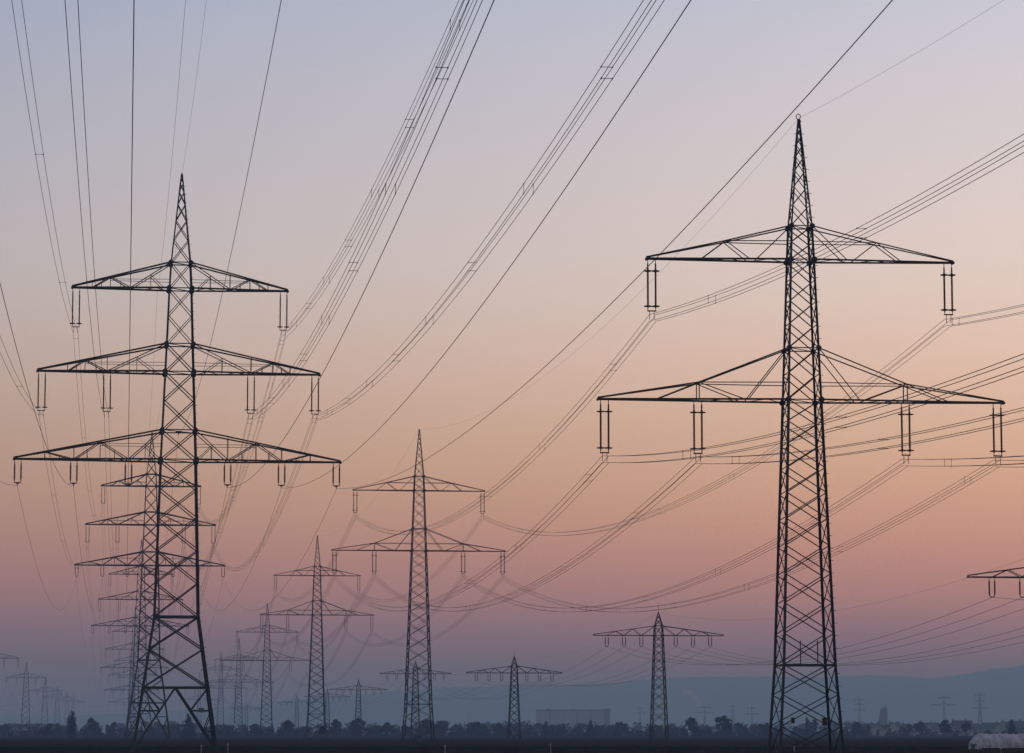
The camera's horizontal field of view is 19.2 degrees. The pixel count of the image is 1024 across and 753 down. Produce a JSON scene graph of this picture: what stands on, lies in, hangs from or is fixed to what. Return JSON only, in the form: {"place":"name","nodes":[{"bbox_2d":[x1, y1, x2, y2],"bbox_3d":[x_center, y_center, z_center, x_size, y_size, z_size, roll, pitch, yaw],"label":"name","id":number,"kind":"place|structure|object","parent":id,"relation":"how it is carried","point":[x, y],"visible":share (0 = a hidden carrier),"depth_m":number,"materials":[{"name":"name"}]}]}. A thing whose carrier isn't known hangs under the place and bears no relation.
{"place":"outdoors","nodes":[
{"label":"outdoors","id":0,"kind":"place"},
{"bbox_2d":[6,723,60,735],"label":"trees","id":1,"kind":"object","parent":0,"point":[31,725],"depth_m":1882.86,"materials":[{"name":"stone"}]},
{"bbox_2d":[131,0,185,638],"bbox_3d":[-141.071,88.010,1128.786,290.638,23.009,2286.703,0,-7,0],"label":"earth wire","id":2,"kind":"object","parent":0,"point":[165,225],"visible":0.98,"depth_m":232.68,"materials":[{"name":"metal"}]},
{"bbox_2d":[0,745,967,746],"bbox_3d":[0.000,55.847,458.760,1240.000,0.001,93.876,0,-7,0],"label":"ground","id":3,"kind":"structure","parent":0,"point":[400,745],"depth_m":466.24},
{"bbox_2d":[0,744,967,744],"bbox_3d":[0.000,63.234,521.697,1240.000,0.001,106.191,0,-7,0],"label":"grass verge","id":4,"kind":"object","parent":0,"point":[479,744],"depth_m":504.98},
{"bbox_2d":[331,429,505,743],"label":"two armed pylon","id":5,"kind":"object","parent":4,"relation":"on","point":[426,550],"visible":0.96,"depth_m":520.62,"materials":[{"name":"grey metal"}]},
{"bbox_2d":[200,1,1001,682],"bbox_3d":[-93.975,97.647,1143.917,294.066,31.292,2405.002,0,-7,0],"label":"earth wire","id":6,"kind":"object","parent":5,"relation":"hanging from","point":[740,185],"visible":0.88,"depth_m":244.76,"materials":[{"name":"metal"}]},
{"bbox_2d":[0,742,968,742],"bbox_3d":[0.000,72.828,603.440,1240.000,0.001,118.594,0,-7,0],"label":"stubble field","id":7,"kind":"structure","parent":0,"point":[485,742],"depth_m":605.63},
{"bbox_2d":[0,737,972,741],"bbox_3d":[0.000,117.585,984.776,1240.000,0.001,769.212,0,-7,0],"label":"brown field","id":8,"kind":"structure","parent":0,"point":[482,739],"depth_m":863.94,"materials":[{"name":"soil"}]},
{"bbox_2d":[39,723,52,735],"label":"bare tree","id":9,"kind":"object","parent":8,"relation":"on","point":[45,731],"visible":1,"depth_m":1282.83,"materials":[{"name":"grey plant"}]},
{"bbox_2d":[65,710,77,737],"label":"poplar tree","id":10,"kind":"object","parent":8,"relation":"on","point":[72,725],"visible":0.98,"depth_m":1132.11,"materials":[{"name":"grey plant"}]},
{"bbox_2d":[84,718,98,736],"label":"bare tree","id":11,"kind":"object","parent":8,"relation":"on","point":[93,726],"visible":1,"depth_m":1320.37,"materials":[{"name":"grey plant"}]},
{"bbox_2d":[180,713,195,736],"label":"conifer tree","id":12,"kind":"object","parent":8,"relation":"on","point":[188,729],"visible":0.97,"depth_m":1244.45,"materials":[{"name":"grey plant"}]},
{"bbox_2d":[220,603,312,737],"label":"two armed pylon","id":13,"kind":"object","parent":8,"relation":"on","point":[270,660],"visible":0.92,"depth_m":1105.81,"materials":[{"name":"grey metal"}]},
{"bbox_2d":[281,720,293,736],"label":"bare tree","id":14,"kind":"object","parent":8,"relation":"on","point":[288,725],"visible":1,"depth_m":1320.29,"materials":[{"name":"grey plant"}]},
{"bbox_2d":[260,535,373,739],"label":"two armed pylon","id":15,"kind":"object","parent":8,"relation":"on","point":[311,648],"visible":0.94,"depth_m":798.55,"materials":[{"name":"grey metal"}]},
{"bbox_2d":[329,719,341,736],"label":"bare tree","id":16,"kind":"object","parent":8,"relation":"on","point":[336,724],"visible":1,"depth_m":1282.88,"materials":[{"name":"grey plant"}]},
{"bbox_2d":[348,718,366,736],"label":"bare tree","id":17,"kind":"object","parent":8,"relation":"on","point":[352,723],"visible":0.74,"depth_m":1320.56,"materials":[{"name":"grey plant"}]},
{"bbox_2d":[330,678,386,737],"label":"single armed pylon","id":18,"kind":"object","parent":8,"relation":"on","point":[359,685],"visible":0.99,"depth_m":1125.38,"materials":[{"name":"grey metal"}]},
{"bbox_2d":[379,658,450,738],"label":"single armed pylon","id":19,"kind":"object","parent":8,"relation":"on","point":[412,710],"visible":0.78,"depth_m":897.93,"materials":[{"name":"grey metal"}]},
{"bbox_2d":[260,642,1021,724],"bbox_3d":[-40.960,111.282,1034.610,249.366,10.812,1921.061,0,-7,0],"label":"power line","id":20,"kind":"object","parent":19,"relation":"hanging from","point":[742,655],"visible":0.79,"depth_m":461.59,"materials":[{"name":"metal"}]},
{"bbox_2d":[269,597,1020,718],"bbox_3d":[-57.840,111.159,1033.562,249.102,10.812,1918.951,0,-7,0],"label":"power line","id":21,"kind":"object","parent":19,"relation":"hanging from","point":[748,663],"visible":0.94,"depth_m":363.15,"materials":[{"name":"metal"}]},
{"bbox_2d":[286,559,1022,705],"bbox_3d":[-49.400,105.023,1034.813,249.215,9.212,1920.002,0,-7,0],"label":"earth wire","id":22,"kind":"object","parent":19,"relation":"hanging from","point":[713,619],"visible":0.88,"depth_m":442.87,"materials":[{"name":"metal"}]},
{"bbox_2d":[466,657,561,741],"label":"single armed pylon","id":23,"kind":"object","parent":8,"relation":"on","point":[510,701],"visible":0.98,"depth_m":671.31,"materials":[{"name":"grey metal"}]},
{"bbox_2d":[585,720,595,736],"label":"conifer tree","id":24,"kind":"object","parent":8,"relation":"on","point":[590,731],"visible":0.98,"depth_m":1320.06,"materials":[{"name":"grey plant"}]},
{"bbox_2d":[684,717,698,736],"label":"bare tree","id":25,"kind":"object","parent":8,"relation":"on","point":[691,722],"visible":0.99,"depth_m":1245.05,"materials":[{"name":"grey plant"}]},
{"bbox_2d":[713,715,732,736],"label":"bare tree","id":26,"kind":"object","parent":8,"relation":"on","point":[724,719],"visible":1,"depth_m":1207.33,"materials":[{"name":"grey plant"}]},
{"bbox_2d":[938,719,951,736],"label":"bare tree","id":27,"kind":"object","parent":8,"relation":"on","point":[946,726],"visible":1,"depth_m":1282.75,"materials":[{"name":"grey plant"}]},
{"bbox_2d":[960,722,971,736],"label":"bare tree","id":28,"kind":"object","parent":8,"relation":"on","point":[967,725],"visible":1,"depth_m":1283.12,"materials":[{"name":"grey plant"}]},
{"bbox_2d":[1008,719,1017,734],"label":"conifer tree","id":29,"kind":"object","parent":8,"relation":"on","point":[1011,729],"visible":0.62,"depth_m":1206.99,"materials":[{"name":"grey plant"}]},
{"bbox_2d":[0,733,973,746],"bbox_3d":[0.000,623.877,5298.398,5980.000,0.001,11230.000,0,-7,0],"label":"ground","id":30,"kind":"structure","parent":0,"point":[690,735],"depth_m":553.51,"materials":[{"name":"soil"}]},
{"bbox_2d":[6,662,46,730],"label":"peaked pylon","id":31,"kind":"object","parent":30,"relation":"on","point":[28,721],"visible":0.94,"depth_m":1631.08,"materials":[{"name":"grey metal"}]},
{"bbox_2d":[28,678,61,722],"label":"peaked pylon","id":32,"kind":"object","parent":30,"relation":"on","point":[45,702],"visible":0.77,"depth_m":2012.36,"materials":[{"name":"grey metal"}]},
{"bbox_2d":[43,686,71,722],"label":"peaked pylon","id":33,"kind":"object","parent":30,"relation":"on","point":[58,706],"visible":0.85,"depth_m":2378.72,"materials":[{"name":"grey metal"}]},
{"bbox_2d":[105,722,116,733],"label":"bare tree","id":34,"kind":"object","parent":30,"relation":"on","point":[113,725],"visible":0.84,"depth_m":1433.95,"materials":[{"name":"grey plant"}]},
{"bbox_2d":[104,641,157,735],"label":"three armed pylon","id":35,"kind":"object","parent":30,"relation":"on","point":[130,656],"visible":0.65,"depth_m":1885.58,"materials":[{"name":"grey metal"}]},
{"bbox_2d":[110,662,153,731],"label":"three armed pylon","id":36,"kind":"object","parent":30,"relation":"on","point":[126,689],"visible":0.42,"depth_m":2261.31,"materials":[{"name":"grey metal"}]},
{"bbox_2d":[123,0,134,714],"bbox_3d":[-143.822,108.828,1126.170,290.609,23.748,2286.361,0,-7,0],"label":"power line","id":37,"kind":"object","parent":36,"relation":"hanging from","point":[130,250],"visible":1,"depth_m":116.80,"materials":[{"name":"metal"}]},
{"bbox_2d":[156,0,690,689],"bbox_3d":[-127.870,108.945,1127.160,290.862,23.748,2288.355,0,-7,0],"label":"power line","id":38,"kind":"object","parent":36,"relation":"hanging from","point":[518,254],"visible":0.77,"depth_m":121.14,"materials":[{"name":"metal"}]},
{"bbox_2d":[100,607,168,733],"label":"three armed pylon","id":39,"kind":"object","parent":30,"relation":"on","point":[136,631],"visible":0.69,"depth_m":1516.11,"materials":[{"name":"grey metal"}]},
{"bbox_2d":[91,539,188,737],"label":"three armed pylon","id":40,"kind":"object","parent":30,"relation":"on","point":[135,617],"visible":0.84,"depth_m":1064.30,"materials":[{"name":"grey metal"}]},
{"bbox_2d":[74,435,225,740],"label":"three armed pylon","id":41,"kind":"object","parent":30,"relation":"on","point":[144,524],"visible":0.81,"depth_m":690.48,"materials":[{"name":"grey metal"}]},
{"bbox_2d":[13,173,341,750],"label":"three armed pylon","id":42,"kind":"object","parent":30,"relation":"on","point":[195,462],"visible":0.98,"depth_m":317.59,"materials":[{"name":"black metal"}]},
{"bbox_2d":[0,481,105,707],"bbox_3d":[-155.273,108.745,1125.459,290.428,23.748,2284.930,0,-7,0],"label":"power line","id":43,"kind":"object","parent":42,"relation":"hanging from","point":[42,583],"visible":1,"depth_m":435.44,"materials":[{"name":"metal"}]},
{"bbox_2d":[0,336,111,698],"bbox_3d":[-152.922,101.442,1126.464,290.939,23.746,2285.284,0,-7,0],"label":"bundled power line","id":44,"kind":"object","parent":42,"relation":"hanging from","point":[53,482],"visible":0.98,"depth_m":356.39,"materials":[{"name":"metal"}]},
{"bbox_2d":[0,284,114,706],"bbox_3d":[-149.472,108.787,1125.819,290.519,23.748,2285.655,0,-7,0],"label":"power line","id":45,"kind":"object","parent":42,"relation":"hanging from","point":[45,443],"visible":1,"depth_m":188.85,"materials":[{"name":"metal"}]},
{"bbox_2d":[11,0,115,692],"bbox_3d":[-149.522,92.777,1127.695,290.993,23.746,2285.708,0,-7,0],"label":"bundled power line","id":46,"kind":"object","parent":42,"relation":"hanging from","point":[52,249],"visible":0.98,"depth_m":210.12,"materials":[{"name":"metal"}]},
{"bbox_2d":[65,0,121,703],"bbox_3d":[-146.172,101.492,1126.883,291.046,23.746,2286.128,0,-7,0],"label":"bundled power line","id":47,"kind":"object","parent":42,"relation":"hanging from","point":[92,248],"visible":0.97,"depth_m":157.94,"materials":[{"name":"metal"}]},
{"bbox_2d":[134,6,205,624],"bbox_3d":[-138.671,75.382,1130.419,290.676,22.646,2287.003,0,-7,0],"label":"earth wire","id":48,"kind":"object","parent":42,"relation":"attached to","point":[179,205],"visible":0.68,"depth_m":311.14,"materials":[{"name":"metal"}]},
{"bbox_2d":[133,0,281,682],"bbox_3d":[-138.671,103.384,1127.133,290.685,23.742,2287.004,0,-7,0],"label":"power line","id":49,"kind":"object","parent":42,"relation":"hanging from","point":[234,236],"visible":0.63,"depth_m":143.45,"materials":[{"name":"metal"}]},
{"bbox_2d":[148,0,472,679],"bbox_3d":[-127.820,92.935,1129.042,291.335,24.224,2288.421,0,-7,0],"label":"bundled power line","id":50,"kind":"object","parent":42,"relation":"hanging from","point":[350,236],"visible":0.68,"depth_m":210.86,"materials":[{"name":"metal"}]},
{"bbox_2d":[143,0,482,697],"bbox_3d":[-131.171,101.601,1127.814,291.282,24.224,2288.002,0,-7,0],"label":"bundled power line","id":51,"kind":"object","parent":42,"relation":"hanging from","point":[358,243],"visible":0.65,"depth_m":157.58,"materials":[{"name":"metal"}]},
{"bbox_2d":[145,0,493,683],"bbox_3d":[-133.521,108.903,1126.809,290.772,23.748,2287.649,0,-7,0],"label":"power line","id":52,"kind":"object","parent":42,"relation":"hanging from","point":[381,254],"visible":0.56,"depth_m":120.07,"materials":[{"name":"metal"}]},
{"bbox_2d":[152,0,664,705],"bbox_3d":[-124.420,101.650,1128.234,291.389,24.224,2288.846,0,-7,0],"label":"bundled power line","id":53,"kind":"object","parent":42,"relation":"hanging from","point":[476,250],"visible":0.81,"depth_m":157.49,"materials":[{"name":"metal"}]},
{"bbox_2d":[158,0,892,694],"bbox_3d":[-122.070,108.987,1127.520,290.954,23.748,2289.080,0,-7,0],"label":"power line","id":54,"kind":"object","parent":42,"relation":"hanging from","point":[648,266],"visible":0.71,"depth_m":122.15,"materials":[{"name":"metal"}]},
{"bbox_2d":[180,674,218,732],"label":"two armed pylon","id":55,"kind":"object","parent":30,"relation":"on","point":[199,702],"visible":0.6,"depth_m":2336.35,"materials":[{"name":"grey metal"}]},
{"bbox_2d":[194,653,244,726],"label":"two armed pylon","id":56,"kind":"object","parent":30,"relation":"on","point":[218,688],"visible":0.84,"depth_m":1721.93,"materials":[{"name":"grey metal"}]},
{"bbox_2d":[204,639,273,736],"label":"two armed pylon","id":57,"kind":"object","parent":30,"relation":"on","point":[239,655],"visible":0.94,"depth_m":1419.50,"materials":[{"name":"grey metal"}]},
{"bbox_2d":[230,703,262,727],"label":"single armed pylon","id":58,"kind":"object","parent":30,"relation":"on","point":[245,708],"visible":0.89,"depth_m":1987.62,"materials":[{"name":"grey metal"}]},
{"bbox_2d":[244,597,1023,723],"bbox_3d":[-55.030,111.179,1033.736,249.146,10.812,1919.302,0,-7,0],"label":"power line","id":59,"kind":"object","parent":58,"relation":"hanging from","point":[716,664],"visible":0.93,"depth_m":410.94,"materials":[{"name":"metal"}]},
{"bbox_2d":[251,609,1021,720],"bbox_3d":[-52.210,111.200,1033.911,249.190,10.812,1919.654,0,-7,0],"label":"power line","id":60,"kind":"object","parent":58,"relation":"hanging from","point":[721,663],"visible":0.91,"depth_m":414.28,"materials":[{"name":"metal"}]},
{"bbox_2d":[254,628,1021,724],"bbox_3d":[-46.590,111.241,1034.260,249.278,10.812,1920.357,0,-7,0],"label":"power line","id":61,"kind":"object","parent":58,"relation":"hanging from","point":[721,658],"visible":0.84,"depth_m":448.98,"materials":[{"name":"metal"}]},
{"bbox_2d":[266,635,1023,721],"bbox_3d":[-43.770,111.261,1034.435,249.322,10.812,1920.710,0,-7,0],"label":"power line","id":62,"kind":"object","parent":58,"relation":"hanging from","point":[752,660],"visible":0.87,"depth_m":437.74,"materials":[{"name":"metal"}]},
{"bbox_2d":[249,723,259,736],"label":"bare tree","id":63,"kind":"object","parent":30,"relation":"on","point":[253,727],"visible":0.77,"depth_m":1395.75,"materials":[{"name":"plant"}]},
{"bbox_2d":[277,696,315,727],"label":"single armed pylon","id":64,"kind":"object","parent":30,"relation":"on","point":[295,702],"visible":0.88,"depth_m":1669.59,"materials":[{"name":"grey metal"}]},
{"bbox_2d":[304,689,349,736],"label":"single armed pylon","id":65,"kind":"object","parent":30,"relation":"on","point":[328,693],"visible":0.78,"depth_m":1391.53,"materials":[{"name":"grey metal"}]},
{"bbox_2d":[378,722,392,736],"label":"bare tree","id":66,"kind":"object","parent":30,"relation":"on","point":[386,724],"visible":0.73,"depth_m":1434.15,"materials":[{"name":"plant"}]},
{"bbox_2d":[1,727,851,736],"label":"hedge belt","id":67,"kind":"object","parent":30,"relation":"on","point":[484,731],"visible":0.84,"depth_m":1363.78,"materials":[{"name":"plant"}]},
{"bbox_2d":[420,719,432,736],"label":"bare tree","id":68,"kind":"object","parent":30,"relation":"on","point":[426,723],"visible":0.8,"depth_m":1358.28,"materials":[{"name":"plant"}]},
{"bbox_2d":[0,721,865,736],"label":"woodland belt","id":69,"kind":"object","parent":30,"relation":"on","point":[58,730],"visible":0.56,"depth_m":1508.72,"materials":[{"name":"plant"}]},
{"bbox_2d":[434,720,449,735],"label":"bare tree","id":70,"kind":"object","parent":30,"relation":"on","point":[439,726],"visible":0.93,"depth_m":1395.49,"materials":[{"name":"plant"}]},
{"bbox_2d":[466,721,485,736],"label":"bare tree","id":71,"kind":"object","parent":30,"relation":"on","point":[476,725],"visible":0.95,"depth_m":1396.03,"materials":[{"name":"plant"}]},
{"bbox_2d":[0,719,980,734],"bbox_3d":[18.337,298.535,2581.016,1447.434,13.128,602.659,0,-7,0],"label":"woodland","id":72,"kind":"object","parent":30,"relation":"on","point":[638,726],"visible":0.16,"depth_m":2480.91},
{"bbox_2d":[492,723,502,735],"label":"bare tree","id":73,"kind":"object","parent":30,"relation":"on","point":[499,727],"visible":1,"depth_m":1358.52,"materials":[{"name":"plant"}]},
{"bbox_2d":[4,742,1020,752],"bbox_3d":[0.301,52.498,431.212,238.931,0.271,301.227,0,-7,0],"label":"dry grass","id":74,"kind":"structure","parent":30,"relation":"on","point":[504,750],"depth_m":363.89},
{"bbox_2d":[540,721,551,736],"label":"conifer tree","id":75,"kind":"object","parent":30,"relation":"on","point":[546,731],"visible":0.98,"depth_m":1357.82,"materials":[{"name":"green plant"}]},
{"bbox_2d":[536,709,609,731],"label":"factory hall","id":76,"kind":"structure","parent":30,"relation":"on","point":[572,717],"depth_m":3875.63,"materials":[{"name":"grey paint"}]},
{"bbox_2d":[613,722,629,735],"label":"bare tree","id":77,"kind":"object","parent":30,"relation":"on","point":[618,727],"visible":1,"depth_m":1396.12,"materials":[{"name":"plant"}]},
{"bbox_2d":[593,606,723,744],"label":"single armed pylon","id":78,"kind":"object","parent":30,"relation":"on","point":[655,625],"visible":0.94,"depth_m":487.80,"materials":[{"name":"grey metal"}]},
{"bbox_2d":[757,722,768,736],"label":"bare tree","id":79,"kind":"object","parent":30,"relation":"on","point":[764,728],"visible":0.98,"depth_m":1358.34,"materials":[{"name":"plant"}]},
{"bbox_2d":[596,114,1005,752],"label":"two armed pylon","id":80,"kind":"object","parent":30,"relation":"on","point":[788,244],"visible":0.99,"depth_m":221.30,"materials":[{"name":"grey metal"}]},
{"bbox_2d":[805,717,810,733],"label":"poplar tree","id":81,"kind":"object","parent":30,"relation":"on","point":[808,727],"visible":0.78,"depth_m":1396.25,"materials":[{"name":"green plant"}]},
{"bbox_2d":[809,719,818,736],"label":"bare tree","id":82,"kind":"object","parent":30,"relation":"on","point":[813,727],"visible":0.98,"depth_m":1434.13,"materials":[{"name":"plant"}]},
{"bbox_2d":[851,722,862,736],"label":"bare tree","id":83,"kind":"object","parent":30,"relation":"on","point":[857,726],"visible":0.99,"depth_m":1358.06,"materials":[{"name":"plant"}]},
{"bbox_2d":[817,721,980,734],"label":"village trees","id":84,"kind":"object","parent":30,"relation":"on","point":[836,726],"visible":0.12,"depth_m":2255.43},
{"bbox_2d":[811,724,1006,736],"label":"village hedge","id":85,"kind":"object","parent":30,"relation":"on","point":[905,731],"visible":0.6,"depth_m":1458.08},
{"bbox_2d":[913,721,925,736],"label":"bare tree","id":86,"kind":"object","parent":30,"relation":"on","point":[921,727],"visible":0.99,"depth_m":1395.92,"materials":[{"name":"plant"}]},
{"bbox_2d":[974,693,985,732],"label":"distant pylon","id":87,"kind":"object","parent":30,"relation":"on","point":[980,711],"visible":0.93,"depth_m":3976.26,"materials":[{"name":"grey metal"}]},
{"bbox_2d":[967,567,1023,597],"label":"single armed pylon","id":88,"kind":"object","parent":30,"relation":"on","point":[996,576],"visible":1,"depth_m":270.52,"materials":[{"name":"grey metal"}]},
{"bbox_2d":[0,746,992,749],"bbox_3d":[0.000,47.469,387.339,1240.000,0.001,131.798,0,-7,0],"label":"dark crop field","id":89,"kind":"structure","parent":0,"point":[511,747],"depth_m":405.02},
{"bbox_2d":[968,733,1023,748],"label":"polytunnel","id":90,"kind":"structure","parent":89,"relation":"on","point":[995,741],"depth_m":363.33,"materials":[{"name":"plastic"}]},
{"bbox_2d":[0,665,1023,732],"bbox_3d":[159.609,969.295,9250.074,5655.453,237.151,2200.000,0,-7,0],"label":"wooded hills","id":91,"kind":"structure","parent":0,"point":[909,700],"depth_m":8699.31,"materials":[{"name":"plant"}]},
{"bbox_2d":[0,0,1023,715],"label":"sky","id":92,"kind":"structure","parent":0,"point":[344,77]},
{"bbox_2d":[180,353,1023,722],"bbox_3d":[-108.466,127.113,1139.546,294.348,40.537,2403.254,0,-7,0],"label":"bundled power line","id":93,"kind":"object","parent":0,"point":[706,455],"visible":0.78,"depth_m":166.15,"materials":[{"name":"metal"}]},
{"bbox_2d":[185,134,1023,722],"bbox_3d":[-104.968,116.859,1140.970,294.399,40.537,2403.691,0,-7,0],"label":"bundled power line","id":94,"kind":"object","parent":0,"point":[687,312],"visible":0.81,"depth_m":190.26,"materials":[{"name":"metal"}]},
{"bbox_2d":[189,407,1023,727],"bbox_3d":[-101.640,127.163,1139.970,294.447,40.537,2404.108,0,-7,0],"label":"bundled power line","id":95,"kind":"object","parent":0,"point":[675,487],"visible":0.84,"depth_m":204.44,"materials":[{"name":"metal"}]},
{"bbox_2d":[214,304,1023,725],"bbox_3d":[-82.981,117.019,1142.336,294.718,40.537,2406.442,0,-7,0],"label":"bundled power line","id":96,"kind":"object","parent":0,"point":[826,418],"visible":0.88,"depth_m":296.67,"materials":[{"name":"metal"}]},
{"bbox_2d":[218,460,1023,724],"bbox_3d":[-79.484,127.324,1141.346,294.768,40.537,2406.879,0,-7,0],"label":"bundled power line","id":97,"kind":"object","parent":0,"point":[725,590],"visible":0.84,"depth_m":310.23,"materials":[{"name":"metal"}]},
{"bbox_2d":[231,455,1023,710],"bbox_3d":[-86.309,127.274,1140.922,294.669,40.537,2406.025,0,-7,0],"label":"bundled power line","id":98,"kind":"object","parent":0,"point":[707,572],"visible":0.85,"depth_m":288.21,"materials":[{"name":"metal"}]},
{"bbox_2d":[868,724,882,735],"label":"village house","id":99,"kind":"structure","parent":0,"point":[874,729],"depth_m":1942.49,"materials":[{"name":"grey paint"}]},
{"bbox_2d":[878,705,887,725],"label":"church tower","id":100,"kind":"structure","parent":0,"point":[883,719],"depth_m":2977.89,"materials":[{"name":"stone"}]},
{"bbox_2d":[883,721,900,735],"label":"village house","id":101,"kind":"structure","parent":0,"point":[894,727],"depth_m":1881.44,"materials":[{"name":"grey paint"}]},
{"bbox_2d":[925,722,946,735],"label":"village house","id":102,"kind":"structure","parent":0,"point":[934,727],"depth_m":1863.87,"materials":[{"name":"grey paint"}]},
{"bbox_2d":[952,719,973,735],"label":"village house","id":103,"kind":"structure","parent":0,"point":[956,724],"depth_m":1834.81,"materials":[{"name":"grey paint"}]},
{"bbox_2d":[980,721,998,733],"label":"village house","id":104,"kind":"structure","parent":0,"point":[989,726],"depth_m":1785.49,"materials":[{"name":"stone"}]},
{"bbox_2d":[994,720,1006,733],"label":"village house","id":105,"kind":"structure","parent":0,"point":[1000,727],"depth_m":1764.50,"materials":[{"name":"grey paint"}]},
{"bbox_2d":[1005,720,1023,733],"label":"village house","id":106,"kind":"structure","parent":0,"point":[1019,726],"depth_m":1745.48,"materials":[{"name":"tile"}]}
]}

